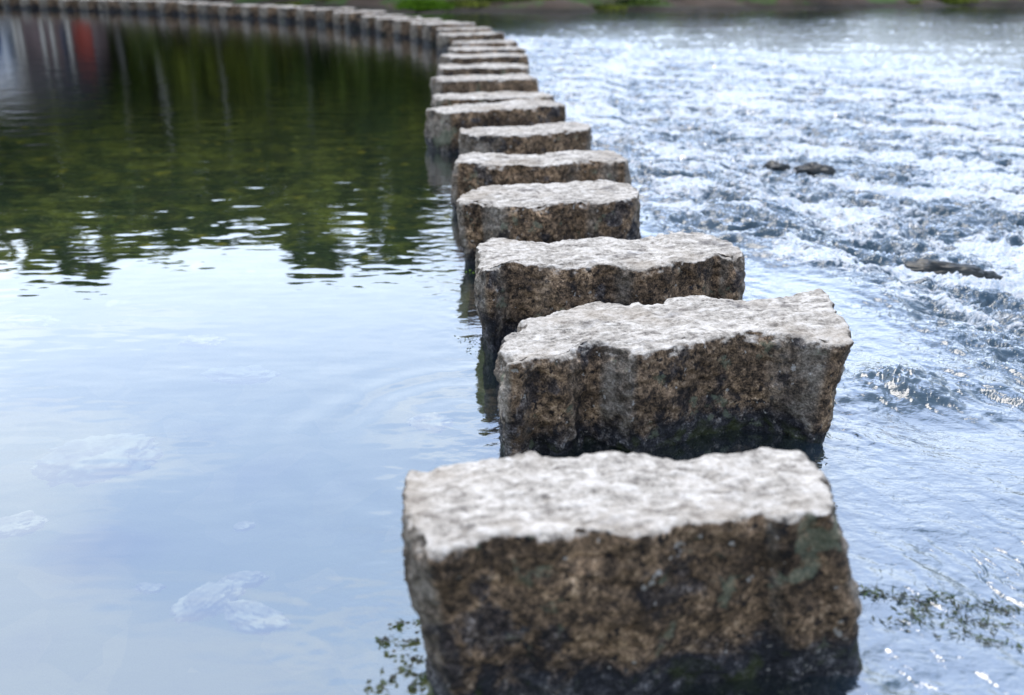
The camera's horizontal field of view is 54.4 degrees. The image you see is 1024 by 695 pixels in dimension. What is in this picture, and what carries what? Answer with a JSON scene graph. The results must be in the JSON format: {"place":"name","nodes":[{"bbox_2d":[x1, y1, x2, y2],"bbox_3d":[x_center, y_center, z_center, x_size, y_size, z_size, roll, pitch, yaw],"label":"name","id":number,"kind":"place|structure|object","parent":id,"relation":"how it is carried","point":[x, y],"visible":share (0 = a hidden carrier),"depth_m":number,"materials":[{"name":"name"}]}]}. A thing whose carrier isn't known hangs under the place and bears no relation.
{"place":"outdoors","nodes":[
{"label":"outdoors","id":0,"kind":"place"},
{"bbox_2d":[0,0,1023,694],"bbox_3d":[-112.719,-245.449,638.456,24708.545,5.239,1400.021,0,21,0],"label":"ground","id":1,"kind":"structure","parent":0,"point":[312,454],"depth_m":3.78,"materials":[{"name":"liquid"}]},
{"bbox_2d":[2,0,20,8],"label":"stepping stone","id":2,"kind":"object","parent":1,"relation":"on","point":[9,4],"visible":0.25,"depth_m":35.04,"materials":[{"name":"stone"}]},
{"bbox_2d":[0,510,48,538],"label":"sunken rock","id":3,"kind":"object","parent":1,"relation":"in","point":[20,524],"visible":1,"depth_m":2.82,"materials":[{"name":"grey stone"}]},
{"bbox_2d":[20,0,39,8],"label":"stepping stone","id":4,"kind":"object","parent":1,"relation":"on","point":[29,4],"visible":0.28,"depth_m":34.49,"materials":[{"name":"stone"}]},
{"bbox_2d":[39,0,58,9],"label":"stepping stone","id":5,"kind":"object","parent":1,"relation":"on","point":[48,5],"visible":0.29,"depth_m":34.03,"materials":[{"name":"stone"}]},
{"bbox_2d":[58,0,79,10],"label":"stepping stone","id":6,"kind":"object","parent":1,"relation":"on","point":[66,5],"visible":0.31,"depth_m":33.50,"materials":[{"name":"stone"}]},
{"bbox_2d":[79,0,98,10],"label":"stepping stone","id":7,"kind":"object","parent":1,"relation":"on","point":[88,5],"visible":0.28,"depth_m":32.91,"materials":[{"name":"stone"}]},
{"bbox_2d":[29,432,163,486],"bbox_3d":[-1.363,0.366,3.290,0.411,0.117,0.290,-16,26,-35],"label":"sunken rock","id":8,"kind":"object","parent":1,"relation":"in","point":[89,460],"visible":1,"depth_m":3.23,"materials":[{"name":"grey stone"}]},
{"bbox_2d":[98,0,120,11],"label":"stepping stone","id":9,"kind":"object","parent":1,"relation":"on","point":[108,5],"visible":0.38,"depth_m":32.39,"materials":[{"name":"stone"}]},
{"bbox_2d":[120,0,139,12],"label":"stepping stone","id":10,"kind":"object","parent":1,"relation":"on","point":[128,6],"visible":0.37,"depth_m":31.80,"materials":[{"name":"stone"}]},
{"bbox_2d":[133,582,166,593],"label":"sunken rock","id":11,"kind":"object","parent":1,"relation":"in","point":[146,588],"visible":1,"depth_m":2.45,"materials":[{"name":"grey stone"}]},
{"bbox_2d":[137,0,170,13],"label":"stepping stone","id":12,"kind":"object","parent":1,"relation":"on","point":[146,6],"visible":0.41,"depth_m":31.24,"materials":[{"name":"stone"}]},
{"bbox_2d":[156,0,190,14],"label":"stepping stone","id":13,"kind":"object","parent":1,"relation":"on","point":[166,7],"visible":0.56,"depth_m":30.66,"materials":[{"name":"stone"}]},
{"bbox_2d":[178,2,212,15],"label":"stepping stone","id":14,"kind":"object","parent":1,"relation":"on","point":[187,8],"visible":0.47,"depth_m":30.04,"materials":[{"name":"stone"}]},
{"bbox_2d":[177,334,226,348],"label":"sunken rock","id":15,"kind":"object","parent":1,"relation":"in","point":[206,341],"visible":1,"depth_m":4.10,"materials":[{"name":"grey stone"}]},
{"bbox_2d":[169,579,245,622],"bbox_3d":[-0.750,0.625,2.478,0.113,0.071,0.223,16,26,35],"label":"sunken rock","id":16,"kind":"object","parent":1,"relation":"in","point":[207,599],"visible":0.98,"depth_m":2.44,"materials":[{"name":"grey stone"}]},
{"bbox_2d":[197,3,232,16],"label":"stepping stone","id":17,"kind":"object","parent":1,"relation":"on","point":[208,10],"visible":0.49,"depth_m":29.44,"materials":[{"name":"stone"}]},
{"bbox_2d":[218,4,254,17],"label":"stepping stone","id":18,"kind":"object","parent":1,"relation":"on","point":[229,11],"visible":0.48,"depth_m":28.73,"materials":[{"name":"stone"}]},
{"bbox_2d":[199,365,280,384],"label":"sunken rock","id":19,"kind":"object","parent":1,"relation":"in","point":[249,374],"visible":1,"depth_m":3.74,"materials":[{"name":"grey stone"}]},
{"bbox_2d":[219,570,269,588],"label":"sunken rock","id":20,"kind":"object","parent":1,"relation":"in","point":[253,579],"visible":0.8,"depth_m":2.54,"materials":[{"name":"grey stone"}]},
{"bbox_2d":[233,521,256,531],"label":"sunken rock","id":21,"kind":"object","parent":1,"relation":"in","point":[243,526],"visible":1,"depth_m":2.72,"materials":[{"name":"stone"}]},
{"bbox_2d":[223,599,290,635],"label":"sunken rock","id":22,"kind":"object","parent":1,"relation":"in","point":[251,617],"visible":1,"depth_m":2.38,"materials":[{"name":"grey stone"}]},
{"bbox_2d":[241,4,276,18],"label":"stepping stone","id":23,"kind":"object","parent":1,"relation":"on","point":[249,11],"visible":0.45,"depth_m":28.04,"materials":[{"name":"stone"}]},
{"bbox_2d":[259,5,291,19],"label":"stepping stone","id":24,"kind":"object","parent":1,"relation":"on","point":[267,12],"visible":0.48,"depth_m":27.39,"materials":[{"name":"stone"}]},
{"bbox_2d":[270,1,307,5],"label":"grass tuft","id":25,"kind":"object","parent":1,"relation":"on","point":[292,3],"visible":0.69,"depth_m":39.21,"materials":[{"name":"green plant"}]},
{"bbox_2d":[277,6,315,21],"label":"stepping stone","id":26,"kind":"object","parent":1,"relation":"on","point":[286,14],"visible":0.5,"depth_m":26.66,"materials":[{"name":"stone"}]},
{"bbox_2d":[296,8,316,22],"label":"stepping stone","id":27,"kind":"object","parent":1,"relation":"on","point":[305,15],"visible":0.34,"depth_m":25.96,"materials":[{"name":"stone"}]},
{"bbox_2d":[316,7,356,24],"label":"stepping stone","id":28,"kind":"object","parent":1,"relation":"on","point":[324,16],"visible":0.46,"depth_m":25.19,"materials":[{"name":"stone"}]},
{"bbox_2d":[333,10,368,26],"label":"stepping stone","id":29,"kind":"object","parent":1,"relation":"on","point":[338,18],"visible":0.27,"depth_m":24.31,"materials":[{"name":"stone"}]},
{"bbox_2d":[344,10,386,29],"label":"stepping stone","id":30,"kind":"object","parent":1,"relation":"on","point":[352,20],"visible":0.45,"depth_m":23.42,"materials":[{"name":"stone"}]},
{"bbox_2d":[360,14,405,31],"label":"stepping stone","id":31,"kind":"object","parent":1,"relation":"on","point":[368,23],"visible":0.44,"depth_m":22.50,"materials":[{"name":"stone"}]},
{"bbox_2d":[364,619,432,693],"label":"water weed","id":32,"kind":"object","parent":1,"relation":"on","point":[411,686],"visible":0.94,"depth_m":2.13,"materials":[{"name":"plant"}]},
{"bbox_2d":[375,16,422,34],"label":"stepping stone","id":33,"kind":"object","parent":1,"relation":"on","point":[383,25],"visible":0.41,"depth_m":21.61,"materials":[{"name":"stone"}]},
{"bbox_2d":[393,18,442,37],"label":"stepping stone","id":34,"kind":"object","parent":1,"relation":"on","point":[401,28],"visible":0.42,"depth_m":20.71,"materials":[{"name":"stone"}]},
{"bbox_2d":[385,0,459,11],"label":"grass tuft","id":35,"kind":"object","parent":1,"relation":"on","point":[419,5],"visible":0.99,"depth_m":34.87,"materials":[{"name":"green plant"}]},
{"bbox_2d":[407,412,453,432],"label":"sunken rock","id":36,"kind":"object","parent":1,"relation":"in","point":[434,422],"visible":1,"depth_m":3.43,"materials":[{"name":"grey stone"}]},
{"bbox_2d":[410,21,459,40],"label":"stepping stone","id":37,"kind":"object","parent":1,"relation":"on","point":[415,31],"visible":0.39,"depth_m":19.78,"materials":[{"name":"stone"}]},
{"bbox_2d":[422,22,476,44],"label":"stepping stone","id":38,"kind":"object","parent":1,"relation":"on","point":[428,33],"visible":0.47,"depth_m":18.85,"materials":[{"name":"stone"}]},
{"bbox_2d":[435,27,492,44],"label":"stepping stone","id":39,"kind":"object","parent":1,"relation":"on","point":[461,29],"visible":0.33,"depth_m":18.54,"materials":[{"name":"stone"}]},
{"bbox_2d":[436,31,504,53],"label":"stepping stone","id":40,"kind":"object","parent":1,"relation":"on","point":[444,41],"visible":0.38,"depth_m":17.05,"materials":[{"name":"stone"}]},
{"bbox_2d":[446,0,494,8],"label":"grass tuft","id":41,"kind":"object","parent":1,"relation":"on","point":[470,3],"visible":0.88,"depth_m":35.47,"materials":[{"name":"green plant"}]},
{"bbox_2d":[436,63,529,76],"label":"stepping stone","id":42,"kind":"object","parent":1,"relation":"on","point":[449,69],"visible":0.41,"depth_m":11.49,"materials":[{"name":"stone"}]},
{"bbox_2d":[430,73,538,96],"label":"stepping stone","id":43,"kind":"object","parent":1,"relation":"on","point":[489,83],"visible":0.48,"depth_m":10.30,"materials":[{"name":"stone"}]},
{"bbox_2d":[440,53,528,65],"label":"stepping stone","id":44,"kind":"object","parent":1,"relation":"on","point":[509,58],"visible":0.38,"depth_m":12.89,"materials":[{"name":"stone"}]},
{"bbox_2d":[451,39,517,47],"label":"stepping stone","id":45,"kind":"object","parent":1,"relation":"on","point":[494,43],"visible":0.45,"depth_m":15.25,"materials":[{"name":"stone"}]},
{"bbox_2d":[448,46,525,54],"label":"stepping stone","id":46,"kind":"object","parent":1,"relation":"on","point":[475,50],"visible":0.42,"depth_m":13.98,"materials":[{"name":"stone"}]},
{"bbox_2d":[431,91,554,107],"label":"stepping stone","id":47,"kind":"object","parent":1,"relation":"on","point":[447,99],"visible":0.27,"depth_m":9.04,"materials":[{"name":"stone"}]},
{"bbox_2d":[424,98,565,153],"bbox_3d":[-0.140,-1.692,8.364,1.160,0.694,0.539,-12,24,-28],"label":"stepping stone","id":48,"kind":"object","parent":1,"relation":"on","point":[444,125],"visible":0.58,"depth_m":8.07,"materials":[{"name":"stone"}]},
{"bbox_2d":[475,0,531,2],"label":"grass tuft","id":49,"kind":"object","parent":1,"relation":"on","point":[504,1],"visible":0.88,"depth_m":35.58,"materials":[{"name":"green plant"}]},
{"bbox_2d":[458,122,591,155],"bbox_3d":[0.136,-1.258,7.248,1.032,0.682,0.529,-8,22,-19],"label":"stepping stone","id":50,"kind":"object","parent":1,"relation":"on","point":[538,139],"visible":0.42,"depth_m":7.00,"materials":[{"name":"stone"}]},
{"bbox_2d":[451,150,631,268],"bbox_3d":[0.170,-0.854,6.187,1.104,0.686,0.546,-2,21,-5],"label":"stepping stone","id":51,"kind":"object","parent":1,"relation":"on","point":[473,170],"visible":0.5,"depth_m":5.94,"materials":[{"name":"stone"}]},
{"bbox_2d":[456,179,640,332],"bbox_3d":[0.197,-0.481,5.210,1.021,0.690,0.598,-7,22,-19],"label":"stepping stone","id":52,"kind":"object","parent":1,"relation":"on","point":[552,212],"visible":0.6,"depth_m":4.94,"materials":[{"name":"stone"}]},
{"bbox_2d":[474,231,745,434],"bbox_3d":[0.390,-0.078,4.138,1.129,0.704,0.571,-3,21,-8],"label":"stepping stone","id":53,"kind":"object","parent":1,"relation":"on","point":[516,282],"visible":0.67,"depth_m":3.88,"materials":[{"name":"stone"}]},
{"bbox_2d":[589,3,632,10],"bbox_3d":[3.368,-12.347,36.376,2.297,0.519,1.523,0,21,0],"label":"grass tuft","id":54,"kind":"object","parent":1,"relation":"on","point":[609,6],"visible":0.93,"depth_m":36.13,"materials":[{"name":"green plant"}]},
{"bbox_2d":[401,447,868,694],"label":"stepping stone","id":55,"kind":"object","parent":1,"relation":"on","point":[598,573],"visible":1,"depth_m":1.97,"materials":[{"name":"stone"}]},
{"bbox_2d":[598,0,674,5],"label":"grass tuft","id":56,"kind":"object","parent":1,"relation":"on","point":[634,2],"visible":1,"depth_m":36.32,"materials":[{"name":"green plant"}]},
{"bbox_2d":[494,288,853,464],"bbox_3d":[0.533,0.235,3.320,1.235,0.705,0.566,-3,21,-8],"label":"stepping stone","id":57,"kind":"object","parent":1,"relation":"on","point":[688,378],"visible":0.82,"depth_m":3.09,"materials":[{"name":"stone"}]},
{"bbox_2d":[763,160,789,170],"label":"river rock","id":58,"kind":"object","parent":1,"relation":"in","point":[773,164],"visible":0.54,"depth_m":7.73,"materials":[{"name":"grey stone"}]},
{"bbox_2d":[793,162,835,174],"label":"river rock","id":59,"kind":"object","parent":1,"relation":"in","point":[811,168],"visible":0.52,"depth_m":7.55,"materials":[{"name":"grey stone"}]},
{"bbox_2d":[904,0,922,3],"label":"grass tuft","id":60,"kind":"object","parent":1,"relation":"on","point":[913,2],"visible":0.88,"depth_m":40.09,"materials":[{"name":"green plant"}]},
{"bbox_2d":[858,583,1023,650],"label":"water weed","id":61,"kind":"object","parent":1,"relation":"on","point":[912,610],"visible":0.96,"depth_m":2.35,"materials":[{"name":"green plant"}]},
{"bbox_2d":[902,258,1002,279],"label":"river rock","id":62,"kind":"object","parent":1,"relation":"in","point":[922,265],"visible":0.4,"depth_m":5.13,"materials":[{"name":"grey stone"}]},
{"bbox_2d":[942,1,968,4],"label":"grass tuft","id":63,"kind":"object","parent":1,"relation":"on","point":[956,3],"visible":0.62,"depth_m":40.64,"materials":[{"name":"green plant"}]},
{"bbox_2d":[936,0,987,5],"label":"grass tuft","id":64,"kind":"object","parent":1,"relation":"on","point":[958,1],"visible":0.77,"depth_m":40.63,"materials":[{"name":"green plant"}]}
]}

